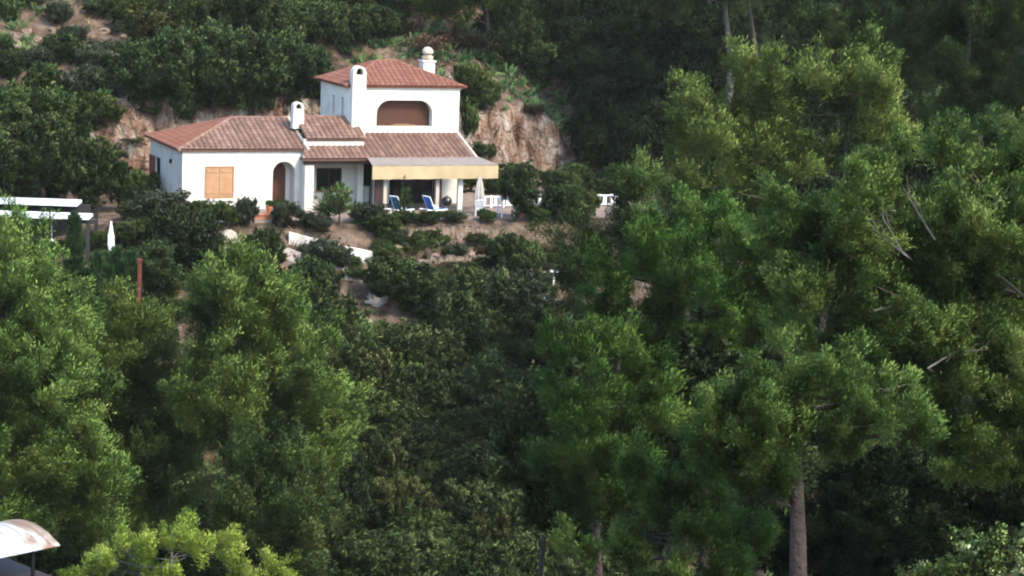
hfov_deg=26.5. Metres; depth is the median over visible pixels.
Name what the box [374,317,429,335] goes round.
shrub
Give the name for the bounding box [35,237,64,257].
shrub
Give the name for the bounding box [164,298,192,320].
shrub
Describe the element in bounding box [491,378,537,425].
shrub
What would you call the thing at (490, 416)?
shrub
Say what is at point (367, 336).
shrub
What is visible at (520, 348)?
shrub
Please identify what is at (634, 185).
pine tree
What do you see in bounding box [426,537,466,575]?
shrub
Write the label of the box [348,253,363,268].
shrub
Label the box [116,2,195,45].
oak tree
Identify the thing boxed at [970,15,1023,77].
oak tree
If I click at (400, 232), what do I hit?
garden plant
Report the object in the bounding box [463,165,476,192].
shrub
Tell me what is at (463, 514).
shrub
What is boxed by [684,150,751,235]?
oak tree
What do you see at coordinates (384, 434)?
shrub
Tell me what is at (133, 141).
shrub
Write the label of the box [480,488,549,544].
shrub
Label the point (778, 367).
shrub
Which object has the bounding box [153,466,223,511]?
shrub
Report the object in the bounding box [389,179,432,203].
glass doors
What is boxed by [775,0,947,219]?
pine tree
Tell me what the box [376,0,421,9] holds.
oak tree
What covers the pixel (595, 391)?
shrub
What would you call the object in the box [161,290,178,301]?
shrub
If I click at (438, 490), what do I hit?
shrub
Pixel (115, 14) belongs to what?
oak tree
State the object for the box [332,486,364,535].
shrub
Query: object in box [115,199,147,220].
shrub
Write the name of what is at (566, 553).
shrub
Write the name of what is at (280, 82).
oak tree
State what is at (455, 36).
shrub
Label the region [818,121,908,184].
oak tree
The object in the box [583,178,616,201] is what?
shrub
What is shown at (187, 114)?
shrub
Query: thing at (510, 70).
undergrowth
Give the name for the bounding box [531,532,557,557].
shrub
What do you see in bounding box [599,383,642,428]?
shrub
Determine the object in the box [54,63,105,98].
shrub
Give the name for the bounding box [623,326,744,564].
pine tree
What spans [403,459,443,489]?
shrub
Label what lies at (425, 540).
shrub
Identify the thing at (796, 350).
shrub
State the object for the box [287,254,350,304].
shrub
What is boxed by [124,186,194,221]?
shrub
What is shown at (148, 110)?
shrub
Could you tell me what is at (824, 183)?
oak tree
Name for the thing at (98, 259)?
cypress
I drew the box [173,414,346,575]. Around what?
pine tree
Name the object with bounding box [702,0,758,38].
oak tree
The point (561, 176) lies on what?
shrub
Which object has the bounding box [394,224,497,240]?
terrace wall
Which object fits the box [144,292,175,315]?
shrub
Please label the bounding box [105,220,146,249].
shrub
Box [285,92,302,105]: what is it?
shrub
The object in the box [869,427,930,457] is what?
shrub
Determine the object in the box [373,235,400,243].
garden plant
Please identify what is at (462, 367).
shrub
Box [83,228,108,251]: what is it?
shrub
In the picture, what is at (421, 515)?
shrub
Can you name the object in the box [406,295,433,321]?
shrub
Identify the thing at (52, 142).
oak tree
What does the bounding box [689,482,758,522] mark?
shrub
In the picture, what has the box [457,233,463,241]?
boulder
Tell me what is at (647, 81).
oak tree
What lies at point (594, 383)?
shrub
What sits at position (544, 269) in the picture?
garden plant
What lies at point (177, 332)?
shrub
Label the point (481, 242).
garden plant
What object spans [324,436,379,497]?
shrub
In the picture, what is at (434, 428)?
shrub
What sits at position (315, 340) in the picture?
shrub
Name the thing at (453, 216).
shrub
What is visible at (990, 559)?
leafy shrub
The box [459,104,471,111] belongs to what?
shrub
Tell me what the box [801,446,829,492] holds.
shrub
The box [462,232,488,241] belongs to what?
garden plant
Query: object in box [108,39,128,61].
shrub
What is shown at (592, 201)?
shrub
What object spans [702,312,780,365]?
shrub
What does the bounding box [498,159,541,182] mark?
shrub
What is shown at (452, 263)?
garden plant
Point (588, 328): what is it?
shrub
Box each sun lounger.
[386,195,413,212]
[419,195,447,211]
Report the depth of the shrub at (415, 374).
104.13 m
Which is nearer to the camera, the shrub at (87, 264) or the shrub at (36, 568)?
the shrub at (36, 568)
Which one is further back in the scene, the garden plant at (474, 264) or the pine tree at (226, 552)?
the garden plant at (474, 264)
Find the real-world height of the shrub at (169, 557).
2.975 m
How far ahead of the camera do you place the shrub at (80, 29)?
131.26 m
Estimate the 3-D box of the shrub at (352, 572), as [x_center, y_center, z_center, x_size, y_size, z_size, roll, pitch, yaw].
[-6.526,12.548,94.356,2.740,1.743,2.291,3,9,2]
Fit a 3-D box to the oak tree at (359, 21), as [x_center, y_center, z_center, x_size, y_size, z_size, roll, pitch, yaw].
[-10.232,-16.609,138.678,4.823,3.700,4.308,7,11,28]
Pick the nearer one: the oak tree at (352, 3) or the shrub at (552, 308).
the shrub at (552, 308)
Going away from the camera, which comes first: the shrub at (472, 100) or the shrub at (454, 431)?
the shrub at (454, 431)
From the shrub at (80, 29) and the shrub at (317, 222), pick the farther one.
the shrub at (80, 29)
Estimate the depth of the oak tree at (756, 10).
145.28 m
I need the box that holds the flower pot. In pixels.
[265,206,272,212]
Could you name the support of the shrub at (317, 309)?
on the hillside ground at (518, 134)
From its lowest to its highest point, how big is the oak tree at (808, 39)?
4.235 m
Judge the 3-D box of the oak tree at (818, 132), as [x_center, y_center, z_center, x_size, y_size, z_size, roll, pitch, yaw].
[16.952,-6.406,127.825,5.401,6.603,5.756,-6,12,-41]
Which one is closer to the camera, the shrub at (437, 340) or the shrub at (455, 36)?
the shrub at (437, 340)
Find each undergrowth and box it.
[0,0,934,135]
[84,299,1022,575]
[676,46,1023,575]
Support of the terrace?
on the hillside ground at (518, 134)
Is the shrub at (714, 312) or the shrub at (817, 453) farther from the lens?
the shrub at (714, 312)
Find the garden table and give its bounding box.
[496,197,514,217]
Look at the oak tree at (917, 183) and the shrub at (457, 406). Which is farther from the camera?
the oak tree at (917, 183)
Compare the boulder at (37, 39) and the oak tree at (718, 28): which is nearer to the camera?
the boulder at (37, 39)
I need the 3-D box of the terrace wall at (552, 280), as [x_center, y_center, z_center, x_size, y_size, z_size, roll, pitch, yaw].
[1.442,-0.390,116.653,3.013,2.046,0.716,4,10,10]
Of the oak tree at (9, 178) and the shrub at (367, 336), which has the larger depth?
the oak tree at (9, 178)
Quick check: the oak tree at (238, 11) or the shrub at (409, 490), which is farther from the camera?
the oak tree at (238, 11)
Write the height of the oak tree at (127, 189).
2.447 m
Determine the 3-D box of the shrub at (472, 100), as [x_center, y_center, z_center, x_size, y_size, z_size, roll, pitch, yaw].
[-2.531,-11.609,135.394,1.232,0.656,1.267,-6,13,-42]
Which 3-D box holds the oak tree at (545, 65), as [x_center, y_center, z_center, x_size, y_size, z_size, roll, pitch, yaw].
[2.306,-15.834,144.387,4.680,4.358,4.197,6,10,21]
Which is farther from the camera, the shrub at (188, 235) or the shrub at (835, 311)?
the shrub at (835, 311)
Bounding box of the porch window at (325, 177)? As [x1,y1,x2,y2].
[315,168,341,192]
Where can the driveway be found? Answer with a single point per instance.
(290, 258)
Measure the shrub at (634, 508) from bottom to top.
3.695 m
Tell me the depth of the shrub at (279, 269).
107.21 m
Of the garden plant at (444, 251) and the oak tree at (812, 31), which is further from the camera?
the oak tree at (812, 31)
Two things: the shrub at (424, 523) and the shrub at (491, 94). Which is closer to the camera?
the shrub at (424, 523)
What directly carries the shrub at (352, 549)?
on the hillside ground at (518, 134)
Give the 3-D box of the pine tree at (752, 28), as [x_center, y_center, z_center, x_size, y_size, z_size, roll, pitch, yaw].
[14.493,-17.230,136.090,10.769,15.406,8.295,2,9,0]
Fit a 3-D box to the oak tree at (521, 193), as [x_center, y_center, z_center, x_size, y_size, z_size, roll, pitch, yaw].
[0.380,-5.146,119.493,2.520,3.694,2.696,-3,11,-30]
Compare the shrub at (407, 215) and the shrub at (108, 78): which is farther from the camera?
the shrub at (108, 78)
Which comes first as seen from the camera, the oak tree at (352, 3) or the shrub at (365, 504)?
the shrub at (365, 504)
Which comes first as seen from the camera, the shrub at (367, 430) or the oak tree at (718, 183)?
the shrub at (367, 430)
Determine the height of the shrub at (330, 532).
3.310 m
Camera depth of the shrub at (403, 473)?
99.96 m
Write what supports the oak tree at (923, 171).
on the hillside ground at (518, 134)
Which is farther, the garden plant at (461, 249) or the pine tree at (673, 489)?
the garden plant at (461, 249)
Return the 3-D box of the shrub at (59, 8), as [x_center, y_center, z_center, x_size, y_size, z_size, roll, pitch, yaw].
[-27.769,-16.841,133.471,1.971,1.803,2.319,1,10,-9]
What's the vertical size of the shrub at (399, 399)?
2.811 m
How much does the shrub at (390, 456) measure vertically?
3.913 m
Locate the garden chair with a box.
[475,200,485,216]
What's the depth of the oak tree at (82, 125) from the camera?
124.59 m
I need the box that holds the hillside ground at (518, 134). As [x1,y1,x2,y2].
[0,0,1023,575]
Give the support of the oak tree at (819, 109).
on the hillside ground at (518, 134)
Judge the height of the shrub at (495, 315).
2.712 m
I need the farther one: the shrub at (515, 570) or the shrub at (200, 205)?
the shrub at (200, 205)
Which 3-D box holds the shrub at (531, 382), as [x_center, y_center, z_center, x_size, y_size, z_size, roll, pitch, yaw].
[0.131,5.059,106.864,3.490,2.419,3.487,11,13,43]
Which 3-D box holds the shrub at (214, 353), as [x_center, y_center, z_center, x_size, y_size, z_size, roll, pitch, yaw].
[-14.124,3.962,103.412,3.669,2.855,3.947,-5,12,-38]
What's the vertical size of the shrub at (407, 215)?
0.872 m
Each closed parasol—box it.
[108,221,113,250]
[474,175,483,213]
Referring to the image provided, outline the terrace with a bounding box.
[127,186,668,223]
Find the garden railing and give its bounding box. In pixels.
[484,194,614,207]
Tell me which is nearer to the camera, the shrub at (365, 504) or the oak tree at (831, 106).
the shrub at (365, 504)
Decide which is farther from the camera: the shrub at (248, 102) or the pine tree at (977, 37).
the shrub at (248, 102)
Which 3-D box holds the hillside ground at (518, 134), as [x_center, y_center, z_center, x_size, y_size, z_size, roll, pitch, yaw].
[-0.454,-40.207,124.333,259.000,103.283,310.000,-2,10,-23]
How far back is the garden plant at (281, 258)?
112.43 m
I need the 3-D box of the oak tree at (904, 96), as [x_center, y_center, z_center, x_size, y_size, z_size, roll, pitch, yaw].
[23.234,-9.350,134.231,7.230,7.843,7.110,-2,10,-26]
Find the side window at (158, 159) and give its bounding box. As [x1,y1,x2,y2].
[157,157,159,190]
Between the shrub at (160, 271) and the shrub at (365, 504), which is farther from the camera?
the shrub at (160, 271)
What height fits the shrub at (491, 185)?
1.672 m
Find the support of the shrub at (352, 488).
on the hillside ground at (518, 134)
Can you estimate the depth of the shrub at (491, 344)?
108.04 m
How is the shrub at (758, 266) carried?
on the hillside ground at (518, 134)
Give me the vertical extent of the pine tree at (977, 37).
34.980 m
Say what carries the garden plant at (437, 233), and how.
on the hillside ground at (518, 134)
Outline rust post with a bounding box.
[137,258,142,304]
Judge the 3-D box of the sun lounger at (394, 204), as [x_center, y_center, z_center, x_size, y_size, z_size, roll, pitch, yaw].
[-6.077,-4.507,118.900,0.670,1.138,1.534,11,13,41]
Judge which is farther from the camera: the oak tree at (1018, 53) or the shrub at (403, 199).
the oak tree at (1018, 53)
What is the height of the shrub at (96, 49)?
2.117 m
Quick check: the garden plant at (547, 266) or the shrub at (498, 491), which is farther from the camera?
the garden plant at (547, 266)
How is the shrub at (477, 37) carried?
on the hillside ground at (518, 134)
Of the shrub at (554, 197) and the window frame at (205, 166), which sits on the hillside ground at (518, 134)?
the shrub at (554, 197)
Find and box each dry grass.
[2,0,566,118]
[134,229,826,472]
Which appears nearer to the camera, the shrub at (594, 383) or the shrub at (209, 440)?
the shrub at (209, 440)
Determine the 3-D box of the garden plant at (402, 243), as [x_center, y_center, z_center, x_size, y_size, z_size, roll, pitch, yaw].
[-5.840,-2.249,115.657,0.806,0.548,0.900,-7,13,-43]
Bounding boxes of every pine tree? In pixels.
[0,187,147,561]
[53,506,220,575]
[66,274,223,575]
[154,232,383,573]
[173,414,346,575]
[205,522,301,575]
[407,0,548,63]
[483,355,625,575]
[522,303,701,575]
[523,206,609,363]
[540,423,784,575]
[560,145,686,432]
[571,180,816,574]
[619,162,721,557]
[627,0,807,124]
[653,18,937,575]
[669,320,950,575]
[737,104,1023,494]
[746,0,757,101]
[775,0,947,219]
[872,0,1023,414]
[952,102,1022,526]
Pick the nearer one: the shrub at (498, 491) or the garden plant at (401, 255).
the shrub at (498, 491)
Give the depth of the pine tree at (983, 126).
74.17 m
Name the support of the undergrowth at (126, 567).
on the hillside ground at (518, 134)
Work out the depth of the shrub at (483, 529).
97.09 m
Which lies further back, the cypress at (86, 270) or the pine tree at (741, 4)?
the pine tree at (741, 4)
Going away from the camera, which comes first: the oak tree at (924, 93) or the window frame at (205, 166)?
the window frame at (205, 166)
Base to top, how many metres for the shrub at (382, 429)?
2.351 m
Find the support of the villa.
on the hillside ground at (518, 134)
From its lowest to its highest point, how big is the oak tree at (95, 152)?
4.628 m
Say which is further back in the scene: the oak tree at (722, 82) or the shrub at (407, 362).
the oak tree at (722, 82)
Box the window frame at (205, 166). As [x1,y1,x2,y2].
[204,166,233,198]
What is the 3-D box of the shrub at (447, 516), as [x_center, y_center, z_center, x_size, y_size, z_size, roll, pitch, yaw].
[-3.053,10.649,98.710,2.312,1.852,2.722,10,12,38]
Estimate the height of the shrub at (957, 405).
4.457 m
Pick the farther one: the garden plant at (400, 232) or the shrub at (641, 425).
the garden plant at (400, 232)
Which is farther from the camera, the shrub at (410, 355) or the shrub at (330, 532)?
the shrub at (410, 355)
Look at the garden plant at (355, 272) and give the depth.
113.05 m
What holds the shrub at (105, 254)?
on the hillside ground at (518, 134)
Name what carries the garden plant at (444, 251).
on the hillside ground at (518, 134)
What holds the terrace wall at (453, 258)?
on the hillside ground at (518, 134)
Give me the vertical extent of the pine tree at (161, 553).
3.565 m
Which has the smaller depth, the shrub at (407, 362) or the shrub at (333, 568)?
the shrub at (333, 568)
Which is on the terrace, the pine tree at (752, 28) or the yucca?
the yucca
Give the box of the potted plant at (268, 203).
[265,200,273,206]
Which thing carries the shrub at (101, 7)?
on the hillside ground at (518, 134)
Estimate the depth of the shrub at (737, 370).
110.16 m
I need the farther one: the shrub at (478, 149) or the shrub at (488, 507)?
the shrub at (478, 149)
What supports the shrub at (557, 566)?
on the hillside ground at (518, 134)
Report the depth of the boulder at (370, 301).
111.72 m
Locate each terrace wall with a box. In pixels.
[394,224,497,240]
[399,254,495,268]
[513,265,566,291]
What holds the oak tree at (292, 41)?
on the hillside ground at (518, 134)
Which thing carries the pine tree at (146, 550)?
on the hillside ground at (518, 134)
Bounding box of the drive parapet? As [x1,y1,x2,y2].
[289,231,372,262]
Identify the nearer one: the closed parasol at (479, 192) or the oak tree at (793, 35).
the closed parasol at (479, 192)
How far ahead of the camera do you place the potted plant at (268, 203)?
115.67 m
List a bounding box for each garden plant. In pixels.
[272,251,289,262]
[344,266,364,278]
[373,228,395,236]
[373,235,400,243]
[377,231,402,242]
[385,251,404,258]
[394,227,409,242]
[397,240,409,249]
[399,243,423,253]
[403,235,413,242]
[409,242,419,250]
[412,229,425,241]
[419,228,442,240]
[421,252,429,259]
[434,234,454,245]
[434,260,447,268]
[441,245,455,254]
[441,261,459,267]
[442,241,469,255]
[458,260,482,268]
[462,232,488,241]
[473,237,495,247]
[473,244,488,254]
[475,256,491,270]
[482,259,500,269]
[536,240,555,251]
[540,262,557,270]
[540,267,558,282]
[541,251,563,263]
[546,258,562,264]
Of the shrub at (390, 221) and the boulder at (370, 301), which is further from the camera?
the shrub at (390, 221)
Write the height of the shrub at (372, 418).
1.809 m
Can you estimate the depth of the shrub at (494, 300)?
110.30 m
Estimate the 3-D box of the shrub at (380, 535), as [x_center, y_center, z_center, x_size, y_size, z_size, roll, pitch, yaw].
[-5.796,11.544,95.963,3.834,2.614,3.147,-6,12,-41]
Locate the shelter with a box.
[0,519,59,575]
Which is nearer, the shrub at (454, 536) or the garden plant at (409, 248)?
the shrub at (454, 536)
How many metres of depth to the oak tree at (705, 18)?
143.84 m
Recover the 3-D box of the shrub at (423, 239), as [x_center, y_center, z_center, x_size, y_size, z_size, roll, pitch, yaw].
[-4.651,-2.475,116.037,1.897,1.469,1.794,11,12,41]
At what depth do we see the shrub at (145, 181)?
120.94 m
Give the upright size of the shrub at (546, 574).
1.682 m
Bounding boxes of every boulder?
[21,28,31,33]
[33,36,41,41]
[99,27,110,33]
[364,299,373,304]
[367,292,376,299]
[371,297,383,306]
[373,294,387,303]
[430,253,439,258]
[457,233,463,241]
[464,250,474,255]
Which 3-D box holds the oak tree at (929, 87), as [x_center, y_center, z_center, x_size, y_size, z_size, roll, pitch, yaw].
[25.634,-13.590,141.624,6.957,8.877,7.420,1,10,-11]
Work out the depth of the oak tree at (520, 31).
140.14 m
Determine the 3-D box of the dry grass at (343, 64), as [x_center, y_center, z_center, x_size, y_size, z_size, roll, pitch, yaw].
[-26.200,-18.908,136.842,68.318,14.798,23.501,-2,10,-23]
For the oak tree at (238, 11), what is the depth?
131.82 m
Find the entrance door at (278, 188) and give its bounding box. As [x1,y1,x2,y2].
[272,162,284,200]
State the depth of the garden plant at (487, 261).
115.71 m
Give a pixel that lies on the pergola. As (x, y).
(69, 206)
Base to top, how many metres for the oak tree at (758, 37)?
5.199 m
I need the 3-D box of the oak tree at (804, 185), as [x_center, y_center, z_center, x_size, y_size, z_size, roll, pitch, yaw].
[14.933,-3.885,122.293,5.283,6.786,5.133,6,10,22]
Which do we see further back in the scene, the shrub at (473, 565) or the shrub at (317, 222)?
the shrub at (317, 222)
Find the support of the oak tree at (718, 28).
on the hillside ground at (518, 134)
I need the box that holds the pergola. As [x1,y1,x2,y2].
[0,197,97,266]
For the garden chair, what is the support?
on the terrace
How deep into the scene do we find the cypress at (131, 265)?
98.50 m
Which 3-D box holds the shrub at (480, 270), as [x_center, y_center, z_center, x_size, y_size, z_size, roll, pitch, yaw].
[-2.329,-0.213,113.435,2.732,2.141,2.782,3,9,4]
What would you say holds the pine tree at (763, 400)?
on the hillside ground at (518, 134)
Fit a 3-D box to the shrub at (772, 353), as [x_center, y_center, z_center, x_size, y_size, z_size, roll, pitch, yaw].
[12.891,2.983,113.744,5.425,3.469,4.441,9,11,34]
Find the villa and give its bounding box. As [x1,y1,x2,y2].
[143,47,497,210]
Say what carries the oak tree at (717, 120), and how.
on the hillside ground at (518, 134)
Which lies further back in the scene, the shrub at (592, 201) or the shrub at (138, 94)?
the shrub at (138, 94)
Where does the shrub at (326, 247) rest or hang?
on the hillside ground at (518, 134)
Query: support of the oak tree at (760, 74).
on the hillside ground at (518, 134)
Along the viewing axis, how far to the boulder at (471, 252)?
116.37 m
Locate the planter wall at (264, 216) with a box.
[254,212,290,219]
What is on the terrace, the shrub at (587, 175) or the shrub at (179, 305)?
the shrub at (587, 175)
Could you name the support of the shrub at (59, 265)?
on the hillside ground at (518, 134)
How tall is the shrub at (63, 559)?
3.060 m
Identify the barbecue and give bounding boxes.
[441,195,451,208]
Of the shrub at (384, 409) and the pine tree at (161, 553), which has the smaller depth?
the pine tree at (161, 553)
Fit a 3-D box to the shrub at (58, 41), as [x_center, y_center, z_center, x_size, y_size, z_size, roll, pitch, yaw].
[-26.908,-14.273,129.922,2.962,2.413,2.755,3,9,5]
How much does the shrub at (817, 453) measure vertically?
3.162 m
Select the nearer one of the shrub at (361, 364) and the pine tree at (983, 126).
the pine tree at (983, 126)
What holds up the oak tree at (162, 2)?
on the hillside ground at (518, 134)
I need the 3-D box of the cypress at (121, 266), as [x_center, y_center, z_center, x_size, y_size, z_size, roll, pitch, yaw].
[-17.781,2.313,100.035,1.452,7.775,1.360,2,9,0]
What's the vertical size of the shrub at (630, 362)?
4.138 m
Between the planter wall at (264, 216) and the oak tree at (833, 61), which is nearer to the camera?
the planter wall at (264, 216)
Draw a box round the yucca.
[306,194,344,217]
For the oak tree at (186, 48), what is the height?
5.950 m
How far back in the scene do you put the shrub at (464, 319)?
108.33 m
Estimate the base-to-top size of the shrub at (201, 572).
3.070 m
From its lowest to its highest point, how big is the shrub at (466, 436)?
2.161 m
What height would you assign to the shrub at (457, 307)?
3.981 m
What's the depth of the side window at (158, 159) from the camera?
123.30 m
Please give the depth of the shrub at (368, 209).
115.71 m
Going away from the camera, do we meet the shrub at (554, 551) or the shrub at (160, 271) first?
the shrub at (554, 551)
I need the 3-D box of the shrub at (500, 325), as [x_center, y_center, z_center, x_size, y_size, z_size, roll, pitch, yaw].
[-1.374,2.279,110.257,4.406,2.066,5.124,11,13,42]
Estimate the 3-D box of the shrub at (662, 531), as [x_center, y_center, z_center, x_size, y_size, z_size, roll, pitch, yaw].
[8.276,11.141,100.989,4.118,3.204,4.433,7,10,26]
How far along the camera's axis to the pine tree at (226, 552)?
47.19 m
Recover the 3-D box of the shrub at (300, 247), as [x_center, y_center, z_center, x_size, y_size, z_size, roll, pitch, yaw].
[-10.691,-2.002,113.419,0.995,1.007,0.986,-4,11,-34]
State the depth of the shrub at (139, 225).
109.87 m
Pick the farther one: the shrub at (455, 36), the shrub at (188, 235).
the shrub at (455, 36)
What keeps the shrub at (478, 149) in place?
on the hillside ground at (518, 134)
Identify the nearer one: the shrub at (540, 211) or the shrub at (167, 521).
the shrub at (167, 521)
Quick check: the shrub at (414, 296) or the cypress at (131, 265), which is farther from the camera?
the shrub at (414, 296)
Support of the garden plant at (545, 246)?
on the hillside ground at (518, 134)
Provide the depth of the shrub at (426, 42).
138.50 m
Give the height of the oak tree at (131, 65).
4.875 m
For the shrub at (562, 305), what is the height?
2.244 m
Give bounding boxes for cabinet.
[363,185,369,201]
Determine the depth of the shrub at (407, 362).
105.03 m
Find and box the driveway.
[238,240,362,282]
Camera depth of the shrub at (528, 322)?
109.49 m
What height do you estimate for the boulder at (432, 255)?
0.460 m
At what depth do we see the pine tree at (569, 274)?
102.49 m
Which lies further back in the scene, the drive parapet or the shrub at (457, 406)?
the drive parapet
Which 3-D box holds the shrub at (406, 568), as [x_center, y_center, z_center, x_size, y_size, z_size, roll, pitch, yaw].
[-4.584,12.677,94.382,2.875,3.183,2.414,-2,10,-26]
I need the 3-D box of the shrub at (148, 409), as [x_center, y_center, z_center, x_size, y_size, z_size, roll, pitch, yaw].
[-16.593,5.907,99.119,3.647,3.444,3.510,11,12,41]
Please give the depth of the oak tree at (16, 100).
118.03 m
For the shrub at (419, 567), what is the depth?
94.67 m
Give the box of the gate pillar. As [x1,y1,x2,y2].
[221,230,238,257]
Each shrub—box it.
[0,0,27,22]
[0,33,17,52]
[0,47,25,82]
[15,45,54,69]
[17,551,45,566]
[18,60,63,92]
[21,0,45,8]
[28,260,91,302]
[28,525,61,570]
[29,531,102,575]
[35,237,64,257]
[36,28,85,65]
[44,0,74,25]
[47,259,65,272]
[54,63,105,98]
[60,24,91,41]
[70,37,120,70]
[74,90,127,130]
[81,0,114,17]
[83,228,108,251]
[83,249,109,264]
[95,68,114,91]
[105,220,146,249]
[107,82,127,97]
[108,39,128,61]
[109,396,163,422]
[113,216,156,241]
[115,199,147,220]
[117,463,194,517]
[119,136,145,143]
[123,238,187,308]
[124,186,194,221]
[125,167,161,199]
[127,86,151,105]
[137,106,159,114]
[139,531,206,575]
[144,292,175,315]
[145,204,232,283]
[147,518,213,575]
[149,509,183,570]
[153,312,180,341]
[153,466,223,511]
[157,523,210,575]
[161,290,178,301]
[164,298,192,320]
[170,97,198,120]
[183,348,230,375]
[187,198,219,216]
[194,343,285,367]
[197,427,229,450]
[213,197,240,229]
[225,90,245,105]
[233,196,259,226]
[236,99,256,106]
[241,225,286,261]
[242,257,288,297]
[269,198,306,227]
[270,545,348,575]
[282,421,367,470]
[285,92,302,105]
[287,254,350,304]
[287,469,377,542]
[288,327,329,358]
[297,240,309,252]
[298,210,332,231]
[299,297,328,330]
[301,234,353,266]
[302,507,354,551]
[308,288,371,334]
[308,348,349,397]
[308,570,362,575]
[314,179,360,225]
[321,331,364,358]
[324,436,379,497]
[325,529,390,575]
[326,340,412,400]
[326,470,364,497]
[328,307,397,340]
[331,251,354,268]
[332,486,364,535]
[333,525,439,575]
[335,323,396,358]
[335,563,375,575]
[341,381,420,434]
[341,408,388,432]
[344,528,390,552]
[347,201,388,226]
[347,484,381,525]
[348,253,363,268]
[349,379,430,424]
[351,473,404,529]
[354,418,401,446]
[357,420,398,440]
[357,428,388,449]
[357,520,408,562]
[359,432,414,483]
[360,211,402,237]
[361,254,440,311]
[368,465,424,484]
[370,239,402,261]
[372,324,406,362]
[373,555,448,575]
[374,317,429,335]
[377,357,416,381]
[377,546,443,575]
[380,319,469,369]
[381,472,435,531]
[382,423,442,471]
[385,500,444,537]
[387,329,426,360]
[390,210,418,224]
[391,320,432,332]
[392,518,451,575]
[394,14,424,37]
[394,175,412,219]
[395,357,457,419]
[395,431,441,485]
[399,342,456,368]
[399,505,433,528]
[400,417,456,462]
[401,31,447,50]
[403,276,449,318]
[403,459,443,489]
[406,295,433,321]
[407,390,458,420]
[409,228,445,252]
[415,209,446,224]
[417,519,484,551]
[419,369,462,404]
[419,475,463,499]
[422,263,505,321]
[424,278,490,359]
[424,507,455,527]
[425,405,479,432]
[425,438,506,492]
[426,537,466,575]
[427,455,445,473]
[429,494,447,520]
[433,26,470,49]
[434,425,461,456]
[435,446,482,475]
[436,372,501,409]
[438,493,517,534]
[440,209,468,223]
[440,304,496,366]
[440,474,499,525]
[441,264,490,277]
[441,365,469,375]
[441,541,501,575]
[442,509,498,559]
[444,397,494,426]
[444,425,491,451]
[450,61,491,98]
[452,346,522,406]
[454,317,520,343]
[457,275,503,314]
[459,28,501,56]
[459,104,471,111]
[460,102,480,137]
[461,337,512,366]
[461,562,519,575]
[462,96,479,105]
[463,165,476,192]
[463,307,523,346]
[463,394,522,442]
[465,364,541,391]
[469,141,498,157]
[469,505,515,552]
[470,77,506,109]
[472,170,506,194]
[474,525,563,575]
[477,207,497,222]
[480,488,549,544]
[481,264,524,322]
[483,267,557,313]
[483,334,553,367]
[483,563,533,575]
[484,229,546,275]
[485,437,525,493]
[486,477,521,496]
[487,488,532,535]
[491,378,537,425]
[495,530,554,574]
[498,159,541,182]
[498,356,536,378]
[503,364,537,399]
[505,302,554,336]
[517,311,588,361]
[521,103,546,115]
[521,567,560,575]
[522,203,550,221]
[523,270,558,298]
[528,357,561,372]
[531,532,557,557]
[538,182,583,224]
[538,305,569,321]
[539,168,583,190]
[541,336,608,381]
[543,299,596,320]
[544,548,569,575]
[545,548,628,575]
[547,541,582,571]
[548,161,599,185]
[549,541,612,575]
[557,183,583,194]
[559,187,604,221]
[562,310,629,353]
[575,546,659,575]
[578,376,623,416]
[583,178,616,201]
[586,369,633,399]
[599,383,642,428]
[605,340,669,382]
[617,472,652,530]
[618,410,648,440]
[620,504,676,554]
[644,498,715,564]
[688,290,766,321]
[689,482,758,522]
[693,345,751,379]
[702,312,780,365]
[710,339,766,369]
[740,320,796,361]
[743,242,799,285]
[752,424,823,490]
[755,274,819,330]
[762,356,813,391]
[772,445,834,481]
[776,325,827,364]
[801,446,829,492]
[803,471,819,496]
[804,391,835,446]
[817,279,861,335]
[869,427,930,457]
[895,521,1023,575]
[916,394,964,419]
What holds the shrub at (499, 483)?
on the hillside ground at (518, 134)
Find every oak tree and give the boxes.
[0,77,75,129]
[0,107,101,198]
[0,121,54,197]
[46,86,100,138]
[48,137,133,212]
[78,134,123,163]
[104,175,136,208]
[105,0,161,31]
[107,34,181,112]
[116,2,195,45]
[131,23,213,122]
[156,0,172,11]
[158,0,241,33]
[169,15,257,113]
[186,0,278,35]
[211,26,303,115]
[239,0,316,42]
[252,24,332,113]
[288,43,337,99]
[292,0,353,46]
[331,0,388,50]
[334,0,374,6]
[362,5,413,40]
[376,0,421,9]
[472,0,542,32]
[483,7,563,78]
[498,163,540,222]
[522,19,560,77]
[530,0,569,39]
[539,15,594,65]
[603,118,676,180]
[621,93,686,146]
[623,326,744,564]
[624,64,682,103]
[650,1,716,49]
[657,55,720,104]
[658,100,717,145]
[662,41,736,81]
[678,35,740,75]
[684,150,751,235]
[693,12,745,43]
[694,101,734,148]
[701,16,749,42]
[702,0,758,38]
[707,71,751,103]
[715,430,978,575]
[727,0,781,34]
[734,30,779,62]
[737,162,822,245]
[746,54,785,104]
[757,32,804,69]
[758,19,815,52]
[759,0,795,29]
[763,127,836,190]
[779,0,879,43]
[784,41,813,74]
[784,87,838,138]
[797,30,825,51]
[801,169,877,261]
[808,21,871,69]
[810,93,875,139]
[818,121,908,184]
[860,89,926,126]
[877,49,960,95]
[881,176,936,269]
[883,400,1023,575]
[900,120,948,187]
[908,85,945,126]
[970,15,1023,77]
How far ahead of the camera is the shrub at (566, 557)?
97.07 m
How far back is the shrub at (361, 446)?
99.69 m
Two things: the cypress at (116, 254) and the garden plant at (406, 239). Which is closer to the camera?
the cypress at (116, 254)
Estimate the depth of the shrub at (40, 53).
127.57 m
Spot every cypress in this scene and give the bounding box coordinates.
[58,210,85,304]
[70,269,85,335]
[78,267,89,294]
[84,280,98,360]
[88,248,106,286]
[96,262,118,424]
[107,244,123,279]
[116,257,125,351]
[117,250,142,356]
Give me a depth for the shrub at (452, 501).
98.67 m

